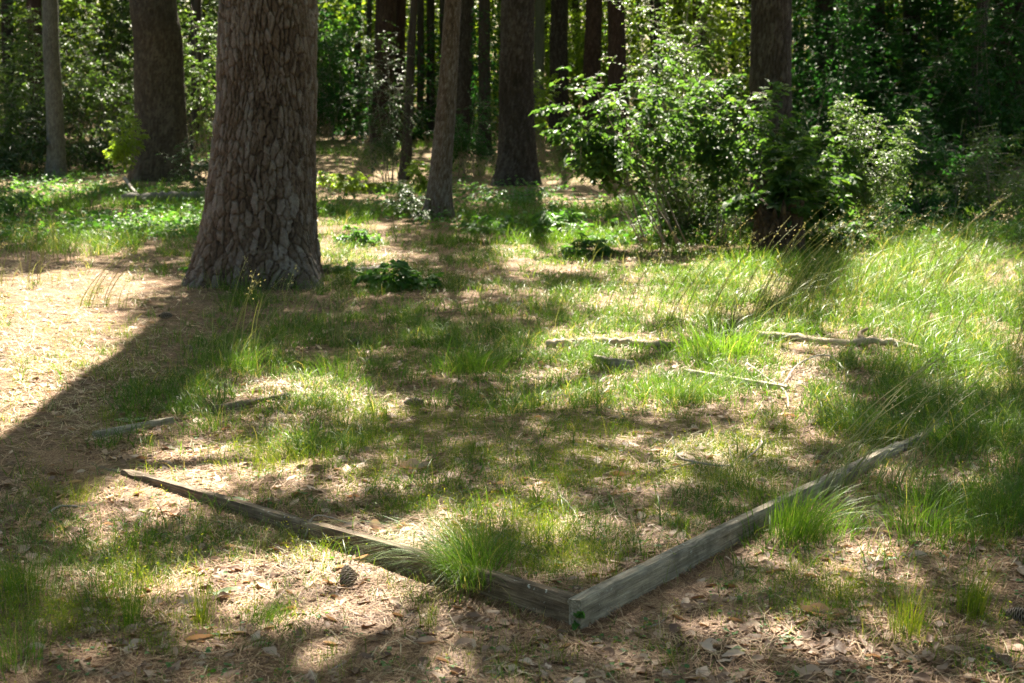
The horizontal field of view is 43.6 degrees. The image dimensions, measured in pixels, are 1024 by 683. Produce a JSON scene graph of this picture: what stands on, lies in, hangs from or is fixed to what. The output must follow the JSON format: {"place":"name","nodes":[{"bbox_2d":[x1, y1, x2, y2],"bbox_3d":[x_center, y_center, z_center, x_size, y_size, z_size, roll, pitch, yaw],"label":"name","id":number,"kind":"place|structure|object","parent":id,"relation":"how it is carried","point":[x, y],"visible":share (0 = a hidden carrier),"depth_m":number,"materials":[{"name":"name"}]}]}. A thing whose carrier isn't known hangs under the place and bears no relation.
{"place":"outdoors","nodes":[
{"label":"outdoors","id":0,"kind":"place"},
{"bbox_2d":[0,109,1023,682],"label":"ground","id":1,"kind":"structure","parent":0,"point":[326,165],"depth_m":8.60,"materials":[{"name":"plant"}]},
{"bbox_2d":[0,170,56,223],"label":"shrub","id":2,"kind":"object","parent":1,"relation":"on","point":[19,203],"visible":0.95,"depth_m":18.36,"materials":[{"name":"green plant"}]},
{"bbox_2d":[0,103,69,175],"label":"shrub","id":3,"kind":"object","parent":1,"relation":"on","point":[8,159],"visible":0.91,"depth_m":28.94,"materials":[{"name":"green plant"}]},
{"bbox_2d":[26,0,46,150],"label":"pine tree","id":4,"kind":"object","parent":1,"relation":"on","point":[34,4],"visible":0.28,"depth_m":34.33,"materials":[{"name":"brown plant"}]},
{"bbox_2d":[0,589,86,682],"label":"grass tuft","id":5,"kind":"object","parent":1,"relation":"on","point":[14,654],"visible":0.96,"depth_m":3.56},
{"bbox_2d":[0,521,87,616],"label":"grass tuft","id":6,"kind":"object","parent":1,"relation":"on","point":[23,578],"visible":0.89,"depth_m":4.08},
{"bbox_2d":[0,0,91,149],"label":"shrub","id":7,"kind":"object","parent":1,"relation":"on","point":[11,48],"visible":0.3,"depth_m":34.93,"materials":[{"name":"green plant"}]},
{"bbox_2d":[42,0,67,177],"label":"young tree","id":8,"kind":"object","parent":1,"relation":"on","point":[55,152],"visible":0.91,"depth_m":28.44,"materials":[{"name":"grey plant"}]},
{"bbox_2d":[0,1,129,168],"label":"shrub","id":9,"kind":"object","parent":1,"relation":"on","point":[8,121],"visible":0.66,"depth_m":30.28,"materials":[{"name":"green plant"}]},
{"bbox_2d":[0,0,132,142],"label":"shrub","id":10,"kind":"object","parent":1,"relation":"on","point":[79,41],"visible":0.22,"depth_m":37.10,"materials":[{"name":"green plant"}]},
{"bbox_2d":[5,0,133,169],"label":"shrub","id":11,"kind":"object","parent":1,"relation":"on","point":[101,78],"visible":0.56,"depth_m":30.23,"materials":[{"name":"green plant"}]},
{"bbox_2d":[11,83,133,171],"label":"shrub","id":12,"kind":"object","parent":1,"relation":"on","point":[99,141],"visible":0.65,"depth_m":29.91,"materials":[{"name":"green plant"}]},
{"bbox_2d":[31,533,158,613],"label":"grass tuft","id":13,"kind":"object","parent":1,"relation":"on","point":[99,583],"visible":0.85,"depth_m":4.08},
{"bbox_2d":[66,557,165,637],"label":"grass tuft","id":14,"kind":"object","parent":1,"relation":"on","point":[129,621],"visible":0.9,"depth_m":3.81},
{"bbox_2d":[59,0,190,144],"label":"shrub","id":15,"kind":"object","parent":1,"relation":"on","point":[126,10],"visible":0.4,"depth_m":36.03,"materials":[{"name":"green plant"}]},
{"bbox_2d":[102,104,149,185],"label":"shrub","id":16,"kind":"object","parent":1,"relation":"on","point":[122,156],"visible":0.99,"depth_m":25.14,"materials":[{"name":"green plant"}]},
{"bbox_2d":[128,0,195,181],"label":"oak tree","id":17,"kind":"object","parent":1,"relation":"on","point":[160,111],"visible":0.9,"depth_m":26.31,"materials":[{"name":"brown plant"}]},
{"bbox_2d":[131,0,218,139],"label":"shrub","id":18,"kind":"object","parent":1,"relation":"on","point":[206,56],"visible":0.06,"depth_m":37.64,"materials":[{"name":"green plant"}]},
{"bbox_2d":[156,137,210,193],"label":"shrub","id":19,"kind":"object","parent":1,"relation":"on","point":[198,165],"visible":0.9,"depth_m":22.74,"materials":[{"name":"green plant"}]},
{"bbox_2d":[190,0,202,150],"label":"pine tree","id":20,"kind":"object","parent":1,"relation":"on","point":[195,5],"visible":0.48,"depth_m":33.88,"materials":[{"name":"brown plant"}]},
{"bbox_2d":[179,5,217,160],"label":"shrub","id":21,"kind":"object","parent":1,"relation":"on","point":[204,102],"visible":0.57,"depth_m":30.42,"materials":[{"name":"green plant"}]},
{"bbox_2d":[120,469,307,534],"bbox_3d":[-1.200,0.674,5.070,1.199,0.191,0.054,9,13,41],"label":"edging board","id":22,"kind":"object","parent":1,"relation":"on","point":[259,511],"visible":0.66,"depth_m":4.95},
{"bbox_2d":[179,256,303,363],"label":"seeding grass","id":23,"kind":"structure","parent":1,"relation":"on","point":[247,297],"depth_m":8.02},
{"bbox_2d":[190,328,312,380],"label":"grass tuft","id":24,"kind":"object","parent":1,"relation":"on","point":[242,362],"visible":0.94,"depth_m":7.67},
{"bbox_2d":[181,0,324,289],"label":"pine tree","id":25,"kind":"object","parent":1,"relation":"on","point":[260,211],"visible":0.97,"depth_m":11.58,"materials":[{"name":"brown plant"}]},
{"bbox_2d":[226,578,321,632],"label":"grass tuft","id":26,"kind":"object","parent":1,"relation":"on","point":[270,614],"visible":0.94,"depth_m":3.84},
{"bbox_2d":[316,8,372,139],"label":"shrub","id":27,"kind":"object","parent":1,"relation":"on","point":[323,104],"visible":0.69,"depth_m":37.23,"materials":[{"name":"green plant"}]},
{"bbox_2d":[316,0,374,136],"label":"shrub","id":28,"kind":"object","parent":1,"relation":"on","point":[342,27],"visible":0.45,"depth_m":39.00,"materials":[{"name":"green plant"}]},
{"bbox_2d":[316,170,389,198],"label":"shrub","id":29,"kind":"object","parent":1,"relation":"on","point":[341,178],"visible":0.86,"depth_m":22.23,"materials":[{"name":"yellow plant"}]},
{"bbox_2d":[319,36,440,140],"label":"shrub","id":30,"kind":"object","parent":1,"relation":"on","point":[416,133],"visible":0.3,"depth_m":38.07,"materials":[{"name":"green plant"}]},
{"bbox_2d":[368,0,396,143],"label":"pine tree","id":31,"kind":"object","parent":1,"relation":"on","point":[385,10],"visible":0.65,"depth_m":36.81,"materials":[{"name":"brown plant"}]},
{"bbox_2d":[339,7,430,184],"bbox_3d":[-2.386,-4.845,25.514,1.635,3.537,1.954,4,11,23],"label":"sapling","id":32,"kind":"object","parent":1,"relation":"on","point":[381,144],"visible":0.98,"depth_m":25.36,"materials":[{"name":"green plant"}]},
{"bbox_2d":[352,259,443,291],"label":"leafy plant","id":33,"kind":"object","parent":1,"relation":"on","point":[409,278],"visible":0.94,"depth_m":11.34,"materials":[{"name":"green plant"}]},
{"bbox_2d":[275,483,522,594],"bbox_3d":[-0.402,0.600,4.163,0.857,0.281,0.755,5,11,26],"label":"grass tuft","id":34,"kind":"object","parent":1,"relation":"on","point":[444,548],"visible":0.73,"depth_m":4.14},
{"bbox_2d":[393,0,405,141],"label":"pine tree","id":35,"kind":"object","parent":1,"relation":"on","point":[400,38],"visible":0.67,"depth_m":37.54,"materials":[{"name":"brown plant"}]},
{"bbox_2d":[397,0,417,179],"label":"pine tree","id":36,"kind":"object","parent":1,"relation":"on","point":[410,66],"visible":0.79,"depth_m":27.50,"materials":[{"name":"brown plant"}]},
{"bbox_2d":[379,180,438,224],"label":"shrub","id":37,"kind":"object","parent":1,"relation":"on","point":[413,204],"visible":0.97,"depth_m":18.38,"materials":[{"name":"green plant"}]},
{"bbox_2d":[416,0,423,130],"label":"pine tree","id":38,"kind":"object","parent":1,"relation":"on","point":[420,29],"visible":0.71,"depth_m":41.29,"materials":[{"name":"brown plant"}]},
{"bbox_2d":[425,0,434,132],"bbox_3d":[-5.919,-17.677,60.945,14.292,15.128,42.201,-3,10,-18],"label":"pine tree","id":39,"kind":"object","parent":1,"relation":"on","point":[430,15],"visible":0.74,"depth_m":41.61,"materials":[{"name":"brown plant"}]},
{"bbox_2d":[372,8,499,129],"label":"shrub","id":40,"kind":"object","parent":1,"relation":"on","point":[436,52],"visible":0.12,"depth_m":41.48,"materials":[{"name":"green plant"}]},
{"bbox_2d":[312,495,564,606],"bbox_3d":[-0.243,0.627,4.106,0.900,0.272,0.867,0,10,0],"label":"grass tuft","id":41,"kind":"object","parent":1,"relation":"on","point":[474,581],"visible":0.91,"depth_m":4.05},
{"bbox_2d":[301,519,576,624],"bbox_3d":[-0.283,0.780,4.252,1.257,0.196,0.058,9,13,41],"label":"edging board","id":42,"kind":"object","parent":1,"relation":"on","point":[521,592],"visible":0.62,"depth_m":4.05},
{"bbox_2d":[422,0,460,218],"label":"pine tree","id":43,"kind":"object","parent":1,"relation":"on","point":[439,190],"visible":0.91,"depth_m":19.14,"materials":[{"name":"brown plant"}]},
{"bbox_2d":[426,83,498,176],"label":"shrub","id":44,"kind":"object","parent":1,"relation":"on","point":[462,141],"visible":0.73,"depth_m":28.48,"materials":[{"name":"green plant"}]},
{"bbox_2d":[455,0,475,144],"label":"pine tree","id":45,"kind":"object","parent":1,"relation":"on","point":[464,81],"visible":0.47,"depth_m":35.92,"materials":[{"name":"brown plant"}]},
{"bbox_2d":[469,0,500,155],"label":"pine tree","id":46,"kind":"object","parent":1,"relation":"on","point":[484,29],"visible":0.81,"depth_m":33.46,"materials":[{"name":"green plant"}]},
{"bbox_2d":[418,329,555,381],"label":"grass tuft","id":47,"kind":"object","parent":1,"relation":"on","point":[490,363],"visible":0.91,"depth_m":7.71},
{"bbox_2d":[459,214,523,234],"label":"leafy plant","id":48,"kind":"object","parent":1,"relation":"on","point":[499,224],"visible":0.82,"depth_m":17.07,"materials":[{"name":"green plant"}]},
{"bbox_2d":[0,0,993,132],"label":"distant wood","id":49,"kind":"object","parent":1,"relation":"on","point":[630,38],"visible":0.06,"depth_m":45.05,"materials":[{"name":"plant"}]},
{"bbox_2d":[0,206,1023,587],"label":"grass","id":50,"kind":"structure","parent":1,"relation":"on","point":[1010,400],"depth_m":8.06,"materials":[{"name":"plant"}]},
{"bbox_2d":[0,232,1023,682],"bbox_3d":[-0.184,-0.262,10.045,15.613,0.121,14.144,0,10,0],"label":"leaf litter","id":51,"kind":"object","parent":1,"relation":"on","point":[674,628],"visible":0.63,"depth_m":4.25,"materials":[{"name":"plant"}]},
{"bbox_2d":[0,288,1023,682],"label":"fine weeds","id":52,"kind":"object","parent":1,"relation":"on","point":[50,604],"visible":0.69,"depth_m":4.76,"materials":[{"name":"plant"}]},
{"bbox_2d":[0,288,1023,682],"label":"short turf","id":53,"kind":"structure","parent":1,"relation":"on","point":[490,474],"depth_m":4.68,"materials":[{"name":"green plant"}]},
{"bbox_2d":[0,121,1023,245],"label":"ground cover","id":54,"kind":"object","parent":1,"relation":"on","point":[114,223],"visible":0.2,"depth_m":18.64,"materials":[{"name":"green plant"}]},
{"bbox_2d":[0,268,1023,682],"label":"seedlings","id":55,"kind":"object","parent":1,"relation":"on","point":[208,650],"visible":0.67,"depth_m":3.87,"materials":[{"name":"green plant"}]},
{"bbox_2d":[0,232,1023,682],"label":"dry grass thatch","id":56,"kind":"object","parent":1,"relation":"on","point":[60,582],"visible":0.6,"depth_m":6.09,"materials":[{"name":"plant"}]},
{"bbox_2d":[464,178,567,203],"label":"leafy plant","id":57,"kind":"object","parent":1,"relation":"on","point":[533,192],"visible":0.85,"depth_m":21.73,"materials":[{"name":"green plant"}]},
{"bbox_2d":[490,0,542,185],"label":"pine tree","id":58,"kind":"object","parent":1,"relation":"on","point":[516,152],"visible":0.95,"depth_m":25.78,"materials":[{"name":"brown plant"}]},
{"bbox_2d":[534,0,544,130],"bbox_3d":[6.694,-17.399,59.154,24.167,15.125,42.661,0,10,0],"label":"pine tree","id":59,"kind":"object","parent":1,"relation":"on","point":[539,49],"visible":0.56,"depth_m":41.84,"materials":[{"name":"brown plant"}]},
{"bbox_2d":[518,206,589,236],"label":"leafy plant","id":60,"kind":"object","parent":1,"relation":"on","point":[545,219],"visible":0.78,"depth_m":16.66,"materials":[{"name":"green plant"}]},
{"bbox_2d":[545,0,571,143],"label":"pine tree","id":61,"kind":"object","parent":1,"relation":"on","point":[558,50],"visible":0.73,"depth_m":37.31,"materials":[{"name":"brown plant"}]},
{"bbox_2d":[556,232,626,257],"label":"leafy plant","id":62,"kind":"object","parent":1,"relation":"on","point":[598,245],"visible":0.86,"depth_m":14.35,"materials":[{"name":"green plant"}]},
{"bbox_2d":[534,103,649,247],"bbox_3d":[0.932,-1.972,15.102,1.310,1.756,0.811,-5,11,-26],"label":"shrub","id":63,"kind":"object","parent":1,"relation":"on","point":[588,143],"visible":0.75,"depth_m":15.00,"materials":[{"name":"green plant"}]},
{"bbox_2d":[582,0,602,135],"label":"pine tree","id":64,"kind":"object","parent":1,"relation":"on","point":[592,44],"visible":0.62,"depth_m":35.30,"materials":[{"name":"brown plant"}]},
{"bbox_2d":[545,337,680,349],"bbox_3d":[0.672,0.014,8.542,0.895,0.090,0.250,0,10,3],"label":"fallen log","id":65,"kind":"object","parent":1,"relation":"on","point":[614,340],"visible":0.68,"depth_m":8.55,"materials":[{"name":"brown wood"}]},
{"bbox_2d":[528,40,705,250],"bbox_3d":[1.301,-2.251,14.778,1.859,2.402,1.434,-4,11,-21],"label":"shrub","id":66,"kind":"object","parent":1,"relation":"on","point":[662,142],"visible":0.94,"depth_m":14.72,"materials":[{"name":"green plant"}]},
{"bbox_2d":[606,0,630,160],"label":"pine tree","id":67,"kind":"object","parent":1,"relation":"on","point":[616,41],"visible":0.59,"depth_m":30.97,"materials":[{"name":"brown plant"}]},
{"bbox_2d":[545,0,691,124],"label":"shrub","id":68,"kind":"object","parent":1,"relation":"on","point":[579,60],"visible":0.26,"depth_m":43.74,"materials":[{"name":"green plant"}]},
{"bbox_2d":[573,0,728,138],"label":"shrub","id":69,"kind":"object","parent":1,"relation":"on","point":[631,87],"visible":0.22,"depth_m":39.91,"materials":[{"name":"green plant"}]},
{"bbox_2d":[599,0,725,222],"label":"sapling","id":70,"kind":"object","parent":1,"relation":"on","point":[672,84],"visible":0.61,"depth_m":17.01,"materials":[{"name":"green plant"}]},
{"bbox_2d":[622,117,756,235],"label":"shrub","id":71,"kind":"object","parent":1,"relation":"on","point":[699,197],"visible":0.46,"depth_m":16.07,"materials":[{"name":"green plant"}]},
{"bbox_2d":[628,0,803,130],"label":"shrub","id":72,"kind":"object","parent":1,"relation":"on","point":[724,35],"visible":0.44,"depth_m":37.87,"materials":[{"name":"green plant"}]},
{"bbox_2d":[660,70,810,245],"bbox_3d":[2.630,-2.188,15.339,1.693,2.061,1.465,4,11,23],"label":"shrub","id":73,"kind":"object","parent":1,"relation":"on","point":[710,154],"visible":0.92,"depth_m":15.16,"materials":[{"name":"green plant"}]},
{"bbox_2d":[567,441,903,629],"bbox_3d":[0.971,0.685,4.806,0.061,0.204,2.567,8,12,37],"label":"edging board","id":74,"kind":"object","parent":1,"relation":"on","point":[595,602],"visible":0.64,"depth_m":4.22,"materials":[{"name":"wood"}]},
{"bbox_2d":[642,305,833,368],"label":"grass tuft","id":75,"kind":"object","parent":1,"relation":"on","point":[709,339],"visible":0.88,"depth_m":8.14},
{"bbox_2d":[610,199,882,332],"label":"seeding grass","id":76,"kind":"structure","parent":1,"relation":"on","point":[748,288],"depth_m":9.36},
{"bbox_2d":[663,65,865,151],"bbox_3d":[6.193,-5.833,32.987,4.780,2.453,3.899,8,12,37],"label":"shrub","id":77,"kind":"object","parent":1,"relation":"on","point":[717,103],"visible":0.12,"depth_m":32.38,"materials":[{"name":"green plant"}]},
{"bbox_2d":[743,0,793,232],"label":"pine tree","id":78,"kind":"object","parent":1,"relation":"on","point":[771,43],"visible":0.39,"depth_m":16.67,"materials":[{"name":"brown plant"}]},
{"bbox_2d":[746,193,806,262],"bbox_3d":[2.890,-1.215,13.921,0.730,0.853,0.752,0,10,0],"label":"tree stump","id":79,"kind":"object","parent":1,"relation":"on","point":[767,221],"visible":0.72,"depth_m":13.72,"materials":[{"name":"brown wood"}]},
{"bbox_2d":[721,136,862,241],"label":"shrub","id":80,"kind":"object","parent":1,"relation":"on","point":[786,159],"visible":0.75,"depth_m":13.94,"materials":[{"name":"green plant"}]},
{"bbox_2d":[737,466,884,553],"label":"grass tuft","id":81,"kind":"object","parent":1,"relation":"on","point":[788,517],"visible":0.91,"depth_m":4.57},
{"bbox_2d":[727,0,897,154],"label":"shrub","id":82,"kind":"object","parent":1,"relation":"on","point":[806,42],"visible":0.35,"depth_m":31.65,"materials":[{"name":"green plant"}]},
{"bbox_2d":[776,123,871,234],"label":"shrub","id":83,"kind":"object","parent":1,"relation":"on","point":[832,165],"visible":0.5,"depth_m":15.49,"materials":[{"name":"green plant"}]},
{"bbox_2d":[733,327,926,351],"bbox_3d":[2.182,-0.031,8.712,1.367,0.127,0.324,6,11,29],"label":"fallen log","id":84,"kind":"object","parent":1,"relation":"on","point":[825,341],"visible":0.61,"depth_m":8.63,"materials":[{"name":"brown wood"}]},
{"bbox_2d":[791,0,881,174],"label":"shrub","id":85,"kind":"object","parent":1,"relation":"on","point":[842,82],"visible":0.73,"depth_m":28.35,"materials":[{"name":"green plant"}]},
{"bbox_2d":[729,204,957,306],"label":"seeding grass","id":86,"kind":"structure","parent":1,"relation":"on","point":[859,268],"depth_m":10.66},
{"bbox_2d":[806,197,884,252],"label":"shrub","id":87,"kind":"object","parent":1,"relation":"on","point":[842,234],"visible":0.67,"depth_m":14.38,"materials":[{"name":"green plant"}]},
{"bbox_2d":[802,93,928,233],"bbox_3d":[4.380,-2.173,15.946,1.779,1.823,1.276,0,10,0],"label":"shrub","id":88,"kind":"object","parent":1,"relation":"on","point":[892,171],"visible":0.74,"depth_m":15.93,"materials":[{"name":"green plant"}]},
{"bbox_2d":[791,0,960,144],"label":"shrub","id":89,"kind":"object","parent":1,"relation":"on","point":[887,21],"visible":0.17,"depth_m":33.18,"materials":[{"name":"green plant"}]},
{"bbox_2d":[800,342,972,499],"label":"seeding grass","id":90,"kind":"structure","parent":1,"relation":"on","point":[851,457],"depth_m":5.11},
{"bbox_2d":[793,102,1003,169],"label":"shrub","id":91,"kind":"object","parent":1,"relation":"on","point":[824,116],"visible":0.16,"depth_m":29.14,"materials":[{"name":"green plant"}]},
{"bbox_2d":[853,203,957,233],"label":"shrub","id":92,"kind":"object","parent":1,"relation":"on","point":[904,220],"visible":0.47,"depth_m":16.73,"materials":[{"name":"green plant"}]},
{"bbox_2d":[846,555,965,648],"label":"grass tuft","id":93,"kind":"object","parent":1,"relation":"on","point":[906,616],"visible":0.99,"depth_m":3.75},
{"bbox_2d":[834,0,991,150],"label":"shrub","id":94,"kind":"object","parent":1,"relation":"on","point":[916,62],"visible":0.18,"depth_m":32.87,"materials":[{"name":"green plant"}]},
{"bbox_2d":[844,372,997,488],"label":"seeding grass","id":95,"kind":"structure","parent":1,"relation":"on","point":[909,461],"depth_m":5.28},
{"bbox_2d":[836,449,1020,527],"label":"grass tuft","id":96,"kind":"object","parent":1,"relation":"on","point":[906,486],"visible":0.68,"depth_m":5.03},
{"bbox_2d":[847,3,1010,173],"bbox_3d":[9.359,-5.591,28.575,3.563,3.980,2.908,0,10,0],"label":"shrub","id":97,"kind":"object","parent":1,"relation":"on","point":[889,104],"visible":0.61,"depth_m":28.49,"materials":[{"name":"green plant"}]},
{"bbox_2d":[846,87,1023,226],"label":"shrub","id":98,"kind":"object","parent":1,"relation":"on","point":[923,168],"visible":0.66,"depth_m":18.62,"materials":[{"name":"green plant"}]},
{"bbox_2d":[861,463,1015,551],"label":"grass tuft","id":99,"kind":"object","parent":1,"relation":"on","point":[904,518],"visible":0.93,"depth_m":4.63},
{"bbox_2d":[869,0,1023,138],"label":"shrub","id":100,"kind":"object","parent":1,"relation":"on","point":[996,29],"visible":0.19,"depth_m":32.00,"materials":[{"name":"green plant"}]},
{"bbox_2d":[903,78,1023,167],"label":"shrub","id":101,"kind":"object","parent":1,"relation":"on","point":[956,130],"visible":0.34,"depth_m":28.70,"materials":[{"name":"green plant"}]},
{"bbox_2d":[905,454,1023,535],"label":"grass tuft","id":102,"kind":"object","parent":1,"relation":"on","point":[1003,501],"visible":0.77,"depth_m":4.80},
{"bbox_2d":[906,0,1023,148],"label":"shrub","id":103,"kind":"object","parent":1,"relation":"on","point":[954,12],"visible":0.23,"depth_m":31.87,"materials":[{"name":"green plant"}]},
{"bbox_2d":[909,0,1023,170],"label":"shrub","id":104,"kind":"object","parent":1,"relation":"on","point":[984,79],"visible":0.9,"depth_m":28.12,"materials":[{"name":"green plant"}]},
{"bbox_2d":[935,551,1019,633],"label":"grass tuft","id":105,"kind":"object","parent":1,"relation":"on","point":[972,601],"visible":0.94,"depth_m":3.90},
{"bbox_2d":[938,117,1023,222],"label":"shrub","id":106,"kind":"object","parent":1,"relation":"on","point":[987,172],"visible":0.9,"depth_m":18.18,"materials":[{"name":"green plant"}]},
{"bbox_2d":[0,137,1023,246],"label":"woodland grass","id":107,"kind":"structure","parent":0,"point":[79,201],"depth_m":20.03,"materials":[{"name":"plant"}]},
{"bbox_2d":[678,195,917,317],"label":"seeding grass","id":108,"kind":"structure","parent":0,"point":[771,309],"depth_m":9.95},
{"bbox_2d":[789,196,1023,306],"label":"seeding grass","id":109,"kind":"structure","parent":0,"point":[876,233],"depth_m":10.58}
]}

